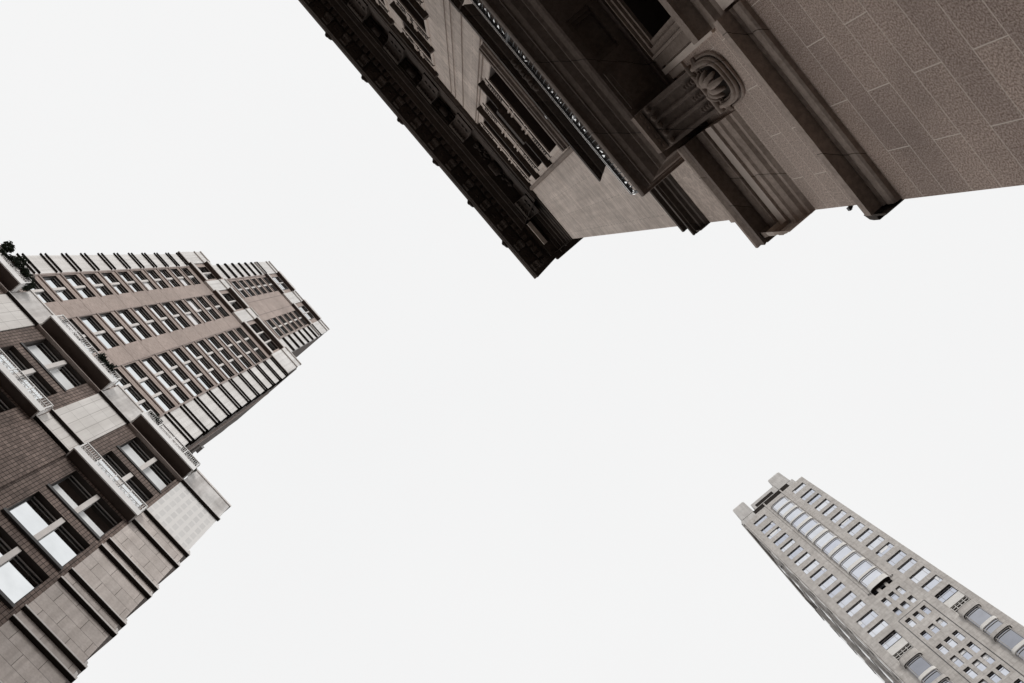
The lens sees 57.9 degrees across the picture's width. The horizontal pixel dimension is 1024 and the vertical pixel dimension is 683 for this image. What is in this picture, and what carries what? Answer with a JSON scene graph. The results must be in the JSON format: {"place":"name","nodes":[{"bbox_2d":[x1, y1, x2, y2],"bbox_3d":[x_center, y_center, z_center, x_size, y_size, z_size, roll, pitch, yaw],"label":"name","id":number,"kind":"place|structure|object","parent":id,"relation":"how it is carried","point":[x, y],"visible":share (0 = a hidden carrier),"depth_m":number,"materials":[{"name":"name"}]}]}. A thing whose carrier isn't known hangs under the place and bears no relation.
{"place":"outdoors","nodes":[
{"label":"outdoors","id":0,"kind":"place"},
{"bbox_2d":[0,0,1023,682],"label":"sky","id":1,"kind":"structure","parent":0,"point":[481,469],"materials":[{"name":"white"}]},
{"bbox_2d":[298,0,1023,278],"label":"classical building","id":2,"kind":"structure","parent":0,"point":[545,133],"depth_m":15.30,"materials":[{"name":"stone"}]},
{"bbox_2d":[370,0,394,24],"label":"window","id":3,"kind":"structure","parent":2,"relation":"in","point":[383,8],"depth_m":44.47,"materials":[{"name":"black glass"}]},
{"bbox_2d":[389,0,434,53],"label":"window","id":4,"kind":"structure","parent":2,"relation":"in","point":[418,26],"depth_m":38.53,"materials":[{"name":"black glass"}]},
{"bbox_2d":[407,0,428,19],"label":"window","id":5,"kind":"structure","parent":2,"relation":"in","point":[418,5],"depth_m":33.60,"materials":[{"name":"black glass"}]},
{"bbox_2d":[399,17,438,77],"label":"window","id":6,"kind":"structure","parent":2,"relation":"in","point":[408,37],"depth_m":44.08,"materials":[{"name":"black glass"}]},
{"bbox_2d":[475,115,532,188],"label":"window","id":7,"kind":"structure","parent":2,"relation":"in","point":[496,142],"depth_m":44.83,"materials":[{"name":"black glass"}]},
{"bbox_2d":[476,93,543,179],"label":"window","id":8,"kind":"structure","parent":2,"relation":"in","point":[523,153],"depth_m":39.10,"materials":[{"name":"black glass"}]},
{"bbox_2d":[478,62,558,167],"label":"window","id":9,"kind":"structure","parent":2,"relation":"in","point":[506,102],"depth_m":32.84,"materials":[{"name":"black glass"}]},
{"bbox_2d":[623,0,670,36],"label":"window","id":10,"kind":"structure","parent":2,"relation":"in","point":[652,15],"depth_m":14.88,"materials":[{"name":"black glass"}]},
{"label":"ground","id":11,"kind":"structure","parent":0,"visible":0},
{"bbox_2d":[0,247,328,682],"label":"brick building","id":12,"kind":"structure","parent":11,"relation":"on","point":[110,515],"depth_m":53.62,"materials":[{"name":"stone"}]},
{"bbox_2d":[0,390,15,412],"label":"window","id":13,"kind":"structure","parent":12,"relation":"in","point":[5,404],"depth_m":45.72,"materials":[{"name":"black glass"}]},
{"bbox_2d":[0,240,28,269],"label":"terrace shrub","id":14,"kind":"object","parent":12,"relation":"on","point":[7,247],"visible":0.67,"depth_m":55.48,"materials":[{"name":"green plant"}]},
{"bbox_2d":[0,526,48,609],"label":"window","id":15,"kind":"structure","parent":12,"relation":"in","point":[20,575],"depth_m":37.64,"materials":[{"name":"white glass"}]},
{"bbox_2d":[20,266,35,291],"bbox_3d":[-29.245,-3.767,55.628,1.097,1.330,1.497,-41,-84,2],"label":"terrace shrub","id":16,"kind":"object","parent":12,"relation":"on","point":[26,273],"visible":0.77,"depth_m":55.51,"materials":[{"name":"green plant"}]},
{"bbox_2d":[0,346,56,399],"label":"window","id":17,"kind":"structure","parent":12,"relation":"in","point":[19,360],"depth_m":50.03,"materials":[{"name":"black glass"}]},
{"bbox_2d":[25,278,55,302],"bbox_3d":[-31.847,-3.365,61.640,0.375,2.700,2.320,-41,-84,2],"label":"window","id":18,"kind":"structure","parent":12,"relation":"in","point":[39,290],"depth_m":62.84,"materials":[{"name":"black glass"}]},
{"bbox_2d":[1,491,89,570],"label":"window","id":19,"kind":"structure","parent":12,"relation":"in","point":[34,516],"depth_m":41.25,"materials":[{"name":"white glass"}]},
{"bbox_2d":[20,339,86,391],"bbox_3d":[-26.099,1.400,52.535,0.490,3.150,3.560,-41,-84,2],"label":"window","id":20,"kind":"structure","parent":12,"relation":"in","point":[42,351],"depth_m":53.24,"materials":[{"name":"glass"}]},
{"bbox_2d":[38,275,76,301],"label":"window","id":21,"kind":"structure","parent":12,"relation":"in","point":[53,283],"depth_m":65.61,"materials":[{"name":"glass"}]},
{"bbox_2d":[60,274,95,298],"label":"window","id":22,"kind":"structure","parent":12,"relation":"in","point":[74,281],"depth_m":69.10,"materials":[{"name":"glass"}]},
{"bbox_2d":[61,319,100,352],"bbox_3d":[-29.189,-0.273,62.068,0.375,2.700,3.020,-41,-84,2],"label":"window","id":23,"kind":"structure","parent":12,"relation":"in","point":[74,324],"depth_m":63.28,"materials":[{"name":"black glass"}]},
{"bbox_2d":[46,471,122,540],"bbox_3d":[-20.740,7.979,44.811,0.510,3.250,3.520,-41,-84,2],"label":"window","id":24,"kind":"structure","parent":12,"relation":"in","point":[72,490],"depth_m":45.43,"materials":[{"name":"black glass"}]},
{"bbox_2d":[80,273,112,296],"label":"window","id":25,"kind":"structure","parent":12,"relation":"in","point":[92,279],"depth_m":72.58,"materials":[{"name":"glass"}]},
{"bbox_2d":[76,315,119,349],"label":"window","id":26,"kind":"structure","parent":12,"relation":"in","point":[90,323],"depth_m":66.08,"materials":[{"name":"glass"}]},
{"bbox_2d":[96,352,117,372],"bbox_3d":[-24.814,1.371,56.234,1.074,1.121,1.696,-41,-84,2],"label":"terrace shrub","id":27,"kind":"object","parent":12,"relation":"on","point":[103,359],"visible":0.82,"depth_m":56.15,"materials":[{"name":"green plant"}]},
{"bbox_2d":[98,272,128,293],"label":"window","id":28,"kind":"structure","parent":12,"relation":"in","point":[114,283],"depth_m":76.08,"materials":[{"name":"glass"}]},
{"bbox_2d":[96,312,135,344],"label":"window","id":29,"kind":"structure","parent":12,"relation":"in","point":[110,321],"depth_m":69.56,"materials":[{"name":"glass"}]},
{"bbox_2d":[95,451,153,507],"bbox_3d":[-20.991,7.569,49.331,0.416,3.400,3.400,-41,-84,2],"label":"window","id":30,"kind":"structure","parent":12,"relation":"in","point":[109,457],"depth_m":50.84,"materials":[{"name":"black glass"}]},
{"bbox_2d":[114,271,143,292],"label":"window","id":31,"kind":"structure","parent":12,"relation":"in","point":[125,277],"depth_m":79.49,"materials":[{"name":"black glass"}]},
{"bbox_2d":[114,309,151,339],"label":"window","id":32,"kind":"structure","parent":12,"relation":"in","point":[125,315],"depth_m":73.04,"materials":[{"name":"black glass"}]},
{"bbox_2d":[112,368,159,416],"bbox_3d":[-25.818,3.650,62.610,0.375,2.700,4.420,-41,-84,2],"label":"window","id":33,"kind":"structure","parent":12,"relation":"in","point":[124,383],"depth_m":63.70,"materials":[{"name":"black glass"}]},
{"bbox_2d":[129,270,156,290],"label":"window","id":34,"kind":"structure","parent":12,"relation":"in","point":[138,275],"depth_m":82.96,"materials":[{"name":"glass"}]},
{"bbox_2d":[116,437,175,492],"bbox_3d":[-21.140,7.170,53.333,0.490,3.150,3.560,-41,-84,2],"label":"window","id":35,"kind":"structure","parent":12,"relation":"in","point":[134,450],"depth_m":54.09,"materials":[{"name":"glass"}]},
{"bbox_2d":[131,307,165,335],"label":"window","id":36,"kind":"structure","parent":12,"relation":"in","point":[140,312],"depth_m":76.51,"materials":[{"name":"glass"}]},
{"bbox_2d":[121,362,175,412],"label":"window","id":37,"kind":"structure","parent":12,"relation":"in","point":[133,370],"depth_m":66.65,"materials":[{"name":"white glass"}]},
{"bbox_2d":[144,269,168,288],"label":"window","id":38,"kind":"structure","parent":12,"relation":"in","point":[152,274],"depth_m":86.48,"materials":[{"name":"glass"}]},
{"bbox_2d":[146,304,178,331],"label":"window","id":39,"kind":"structure","parent":12,"relation":"in","point":[155,310],"depth_m":79.98,"materials":[{"name":"glass"}]},
{"bbox_2d":[138,357,188,404],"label":"window","id":40,"kind":"structure","parent":12,"relation":"in","point":[150,364],"depth_m":70.12,"materials":[{"name":"white glass"}]},
{"bbox_2d":[156,269,179,287],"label":"window","id":41,"kind":"structure","parent":12,"relation":"in","point":[164,273],"depth_m":89.95,"materials":[{"name":"black glass"}]},
{"bbox_2d":[159,302,189,328],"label":"window","id":42,"kind":"structure","parent":12,"relation":"in","point":[167,306],"depth_m":83.47,"materials":[{"name":"black glass"}]},
{"bbox_2d":[155,352,201,396],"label":"window","id":43,"kind":"structure","parent":12,"relation":"in","point":[164,358],"depth_m":73.59,"materials":[{"name":"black glass"}]},
{"bbox_2d":[168,268,190,285],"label":"window","id":44,"kind":"structure","parent":12,"relation":"in","point":[175,272],"depth_m":93.37,"materials":[{"name":"black glass"}]},
{"bbox_2d":[172,300,200,325],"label":"window","id":45,"kind":"structure","parent":12,"relation":"in","point":[179,304],"depth_m":86.93,"materials":[{"name":"black glass"}]},
{"bbox_2d":[179,267,200,284],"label":"window","id":46,"kind":"structure","parent":12,"relation":"in","point":[187,273],"depth_m":96.88,"materials":[{"name":"black glass"}]},
{"bbox_2d":[169,347,213,390],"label":"window","id":47,"kind":"structure","parent":12,"relation":"in","point":[177,353],"depth_m":77.07,"materials":[{"name":"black glass"}]},
{"bbox_2d":[183,298,211,322],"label":"window","id":48,"kind":"structure","parent":12,"relation":"in","point":[192,304],"depth_m":90.41,"materials":[{"name":"black glass"}]},
{"bbox_2d":[182,343,224,383],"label":"window","id":49,"kind":"structure","parent":12,"relation":"in","point":[194,353],"depth_m":80.55,"materials":[{"name":"black glass"}]},
{"bbox_2d":[198,267,215,278],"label":"window","id":50,"kind":"structure","parent":12,"relation":"in","point":[204,270],"depth_m":103.83,"materials":[{"name":"black glass"}]},
{"bbox_2d":[194,297,220,319],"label":"window","id":51,"kind":"structure","parent":12,"relation":"in","point":[200,300],"depth_m":93.89,"materials":[{"name":"black glass"}]},
{"bbox_2d":[194,340,234,378],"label":"window","id":52,"kind":"structure","parent":12,"relation":"in","point":[201,344],"depth_m":84.02,"materials":[{"name":"white glass"}]},
{"bbox_2d":[204,295,229,317],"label":"window","id":53,"kind":"structure","parent":12,"relation":"in","point":[214,303],"depth_m":97.38,"materials":[{"name":"black glass"}]},
{"bbox_2d":[205,336,243,373],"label":"window","id":54,"kind":"structure","parent":12,"relation":"in","point":[212,340],"depth_m":87.48,"materials":[{"name":"glass"}]},
{"bbox_2d":[222,293,241,309],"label":"window","id":55,"kind":"structure","parent":12,"relation":"in","point":[229,298],"depth_m":104.44,"materials":[{"name":"black glass"}]},
{"bbox_2d":[216,333,251,368],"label":"window","id":56,"kind":"structure","parent":12,"relation":"in","point":[238,355],"depth_m":90.96,"materials":[{"name":"black glass"}]},
{"bbox_2d":[229,281,248,297],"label":"window","id":57,"kind":"structure","parent":12,"relation":"in","point":[234,283],"depth_m":113.70,"materials":[{"name":"black glass"}]},
{"bbox_2d":[225,330,259,364],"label":"window","id":58,"kind":"structure","parent":12,"relation":"in","point":[231,334],"depth_m":94.43,"materials":[{"name":"black glass"}]},
{"bbox_2d":[237,280,255,296],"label":"window","id":59,"kind":"structure","parent":12,"relation":"in","point":[248,290],"depth_m":117.20,"materials":[{"name":"black glass"}]},
{"bbox_2d":[234,327,266,359],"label":"window","id":60,"kind":"structure","parent":12,"relation":"in","point":[241,333],"depth_m":97.92,"materials":[{"name":"black glass"}]},
{"bbox_2d":[243,279,260,295],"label":"window","id":61,"kind":"structure","parent":12,"relation":"in","point":[247,281],"depth_m":120.65,"materials":[{"name":"black glass"}]},
{"bbox_2d":[250,323,277,350],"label":"window","id":62,"kind":"structure","parent":12,"relation":"in","point":[255,327],"depth_m":105.01,"materials":[{"name":"black glass"}]},
{"bbox_2d":[264,319,282,336],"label":"window","id":63,"kind":"structure","parent":12,"relation":"in","point":[273,327],"depth_m":114.34,"materials":[{"name":"black glass"}]},
{"bbox_2d":[270,318,288,334],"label":"window","id":64,"kind":"structure","parent":12,"relation":"in","point":[274,320],"depth_m":117.80,"materials":[{"name":"black glass"}]},
{"bbox_2d":[272,277,287,289],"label":"window","id":65,"kind":"structure","parent":12,"relation":"in","point":[276,279],"depth_m":136.85,"materials":[{"name":"white glass"}]},
{"bbox_2d":[276,315,292,331],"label":"window","id":66,"kind":"structure","parent":12,"relation":"in","point":[280,317],"depth_m":121.36,"materials":[{"name":"black glass"}]},
{"bbox_2d":[298,306,313,319],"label":"window","id":67,"kind":"structure","parent":12,"relation":"in","point":[302,308],"depth_m":137.39,"materials":[{"name":"glass"}]},
{"bbox_2d":[733,472,1023,682],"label":"stone tower","id":68,"kind":"structure","parent":11,"relation":"on","point":[887,608],"depth_m":123.50,"materials":[{"name":"grey stone"}]},
{"bbox_2d":[773,533,788,545],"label":"window","id":69,"kind":"structure","parent":68,"relation":"in","point":[777,542],"depth_m":154.39,"materials":[{"name":"grey glass"}]},
{"bbox_2d":[772,496,791,512],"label":"bow window","id":70,"kind":"structure","parent":68,"relation":"in","point":[782,501],"depth_m":163.87,"materials":[{"name":"grey glass"}]},
{"bbox_2d":[778,502,797,518],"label":"bow window","id":71,"kind":"structure","parent":68,"relation":"in","point":[786,509],"depth_m":160.47,"materials":[{"name":"grey glass"}]},
{"bbox_2d":[787,545,803,559],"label":"window","id":72,"kind":"structure","parent":68,"relation":"in","point":[798,549],"depth_m":147.79,"materials":[{"name":"grey glass"}]},
{"bbox_2d":[785,507,805,524],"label":"bow window","id":73,"kind":"structure","parent":68,"relation":"in","point":[796,512],"depth_m":157.13,"materials":[{"name":"grey glass"}]},
{"bbox_2d":[792,513,811,530],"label":"bow window","id":74,"kind":"structure","parent":68,"relation":"in","point":[803,518],"depth_m":153.68,"materials":[{"name":"white glass"}]},
{"bbox_2d":[794,552,810,565],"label":"window","id":75,"kind":"structure","parent":68,"relation":"in","point":[806,554],"depth_m":144.65,"materials":[{"name":"grey glass"}]},
{"bbox_2d":[799,518,820,536],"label":"bow window","id":76,"kind":"structure","parent":68,"relation":"in","point":[812,523],"depth_m":150.36,"materials":[{"name":"white glass"}]},
{"bbox_2d":[802,559,819,573],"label":"window","id":77,"kind":"structure","parent":68,"relation":"in","point":[814,563],"depth_m":141.11,"materials":[{"name":"white glass"}]},
{"bbox_2d":[806,524,828,543],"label":"bow window","id":78,"kind":"structure","parent":68,"relation":"in","point":[815,533],"depth_m":146.93,"materials":[{"name":"white glass"}]},
{"bbox_2d":[810,566,826,580],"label":"window","id":79,"kind":"structure","parent":68,"relation":"in","point":[818,573],"depth_m":138.03,"materials":[{"name":"white glass"}]},
{"bbox_2d":[815,499,829,510],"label":"window","id":80,"kind":"structure","parent":68,"relation":"in","point":[825,501],"depth_m":154.17,"materials":[{"name":"white glass"}]},
{"bbox_2d":[814,531,837,550],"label":"bow window","id":81,"kind":"structure","parent":68,"relation":"in","point":[825,538],"depth_m":143.53,"materials":[{"name":"white glass"}]},
{"bbox_2d":[818,574,836,590],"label":"window","id":82,"kind":"structure","parent":68,"relation":"in","point":[828,581],"depth_m":134.45,"materials":[{"name":"white glass"}]},
{"bbox_2d":[822,538,846,557],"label":"bow window","id":83,"kind":"structure","parent":68,"relation":"in","point":[836,543],"depth_m":140.17,"materials":[{"name":"white glass"}]},
{"bbox_2d":[827,582,845,597],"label":"window","id":84,"kind":"structure","parent":68,"relation":"in","point":[840,586],"depth_m":131.35,"materials":[{"name":"white glass"}]},
{"bbox_2d":[830,510,846,522],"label":"window","id":85,"kind":"structure","parent":68,"relation":"in","point":[841,513],"depth_m":147.54,"materials":[{"name":"grey glass"}]},
{"bbox_2d":[831,545,855,565],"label":"bow window","id":86,"kind":"structure","parent":68,"relation":"in","point":[842,553],"depth_m":136.79,"materials":[{"name":"white glass"}]},
{"bbox_2d":[838,515,854,528],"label":"window","id":87,"kind":"structure","parent":68,"relation":"in","point":[850,518],"depth_m":144.44,"materials":[{"name":"grey glass"}]},
{"bbox_2d":[836,591,856,607],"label":"window","id":88,"kind":"structure","parent":68,"relation":"in","point":[850,595],"depth_m":127.78,"materials":[{"name":"grey glass"}]},
{"bbox_2d":[840,552,866,573],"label":"bow window","id":89,"kind":"structure","parent":68,"relation":"in","point":[853,559],"depth_m":133.42,"materials":[{"name":"grey glass"}]},
{"bbox_2d":[847,522,864,535],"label":"window","id":90,"kind":"structure","parent":68,"relation":"in","point":[859,525],"depth_m":140.85,"materials":[{"name":"grey glass"}]},
{"bbox_2d":[846,599,865,616],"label":"window","id":91,"kind":"structure","parent":68,"relation":"in","point":[856,607],"depth_m":124.67,"materials":[{"name":"white glass"}]},
{"bbox_2d":[850,559,876,582],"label":"bow window","id":92,"kind":"structure","parent":68,"relation":"in","point":[860,570],"depth_m":130.01,"materials":[{"name":"grey glass"}]},
{"bbox_2d":[856,528,873,541],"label":"window","id":93,"kind":"structure","parent":68,"relation":"in","point":[867,532],"depth_m":137.76,"materials":[{"name":"white glass"}]},
{"bbox_2d":[857,609,877,627],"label":"window","id":94,"kind":"structure","parent":68,"relation":"in","point":[869,616],"depth_m":121.11,"materials":[{"name":"white glass"}]},
{"bbox_2d":[860,568,886,589],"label":"bow window","id":95,"kind":"structure","parent":68,"relation":"in","point":[873,576],"depth_m":126.69,"materials":[{"name":"grey glass"}]},
{"bbox_2d":[866,535,884,549],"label":"window","id":96,"kind":"structure","parent":68,"relation":"in","point":[877,540],"depth_m":134.21,"materials":[{"name":"white glass"}]},
{"bbox_2d":[867,619,888,637],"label":"window","id":97,"kind":"structure","parent":68,"relation":"in","point":[881,624],"depth_m":118.03,"materials":[{"name":"white glass"}]},
{"bbox_2d":[876,542,893,556],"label":"window","id":98,"kind":"structure","parent":68,"relation":"in","point":[888,546],"depth_m":131.10,"materials":[{"name":"white glass"}]},
{"bbox_2d":[879,630,901,649],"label":"window","id":99,"kind":"structure","parent":68,"relation":"in","point":[893,637],"depth_m":114.64,"materials":[{"name":"white glass"}]},
{"bbox_2d":[887,550,906,565],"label":"window","id":100,"kind":"structure","parent":68,"relation":"in","point":[899,554],"depth_m":127.51,"materials":[{"name":"white glass"}]},
{"bbox_2d":[897,558,916,572],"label":"window","id":101,"kind":"structure","parent":68,"relation":"in","point":[910,562],"depth_m":124.42,"materials":[{"name":"white glass"}]},
{"bbox_2d":[909,566,930,583],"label":"window","id":102,"kind":"structure","parent":68,"relation":"in","point":[923,571],"depth_m":120.89,"materials":[{"name":"grey glass"}]},
{"bbox_2d":[906,654,937,682],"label":"bow window","id":103,"kind":"structure","parent":68,"relation":"in","point":[919,666],"depth_m":106.14,"materials":[{"name":"grey glass"}]},
{"bbox_2d":[921,575,942,591],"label":"window","id":104,"kind":"structure","parent":68,"relation":"in","point":[935,579],"depth_m":117.77,"materials":[{"name":"grey glass"}]},
{"bbox_2d":[934,584,957,602],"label":"window","id":105,"kind":"structure","parent":68,"relation":"in","point":[949,590],"depth_m":114.37,"materials":[{"name":"grey glass"}]},
{"bbox_2d":[950,655,963,666],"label":"window","id":106,"kind":"structure","parent":68,"relation":"in","point":[954,659],"depth_m":103.76,"materials":[{"name":"grey glass"}]},
{"bbox_2d":[958,648,972,659],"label":"window","id":107,"kind":"structure","parent":68,"relation":"in","point":[963,652],"depth_m":103.71,"materials":[{"name":"grey glass"}]},
{"bbox_2d":[963,667,977,678],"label":"window","id":108,"kind":"structure","parent":68,"relation":"in","point":[967,670],"depth_m":100.95,"materials":[{"name":"grey glass"}]},
{"bbox_2d":[972,659,986,670],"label":"window","id":109,"kind":"structure","parent":68,"relation":"in","point":[976,663],"depth_m":100.88,"materials":[{"name":"grey glass"}]},
{"bbox_2d":[966,606,997,631],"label":"bow window","id":110,"kind":"structure","parent":68,"relation":"in","point":[978,616],"depth_m":105.88,"materials":[{"name":"grey glass"}]},
{"bbox_2d":[986,671,1001,682],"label":"window","id":111,"kind":"structure","parent":68,"relation":"in","point":[991,675],"depth_m":98.04,"materials":[{"name":"grey glass"}]},
{"bbox_2d":[996,627,1023,655],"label":"bow window","id":112,"kind":"structure","parent":68,"relation":"in","point":[1009,638],"depth_m":99.86,"materials":[{"name":"grey glass"}]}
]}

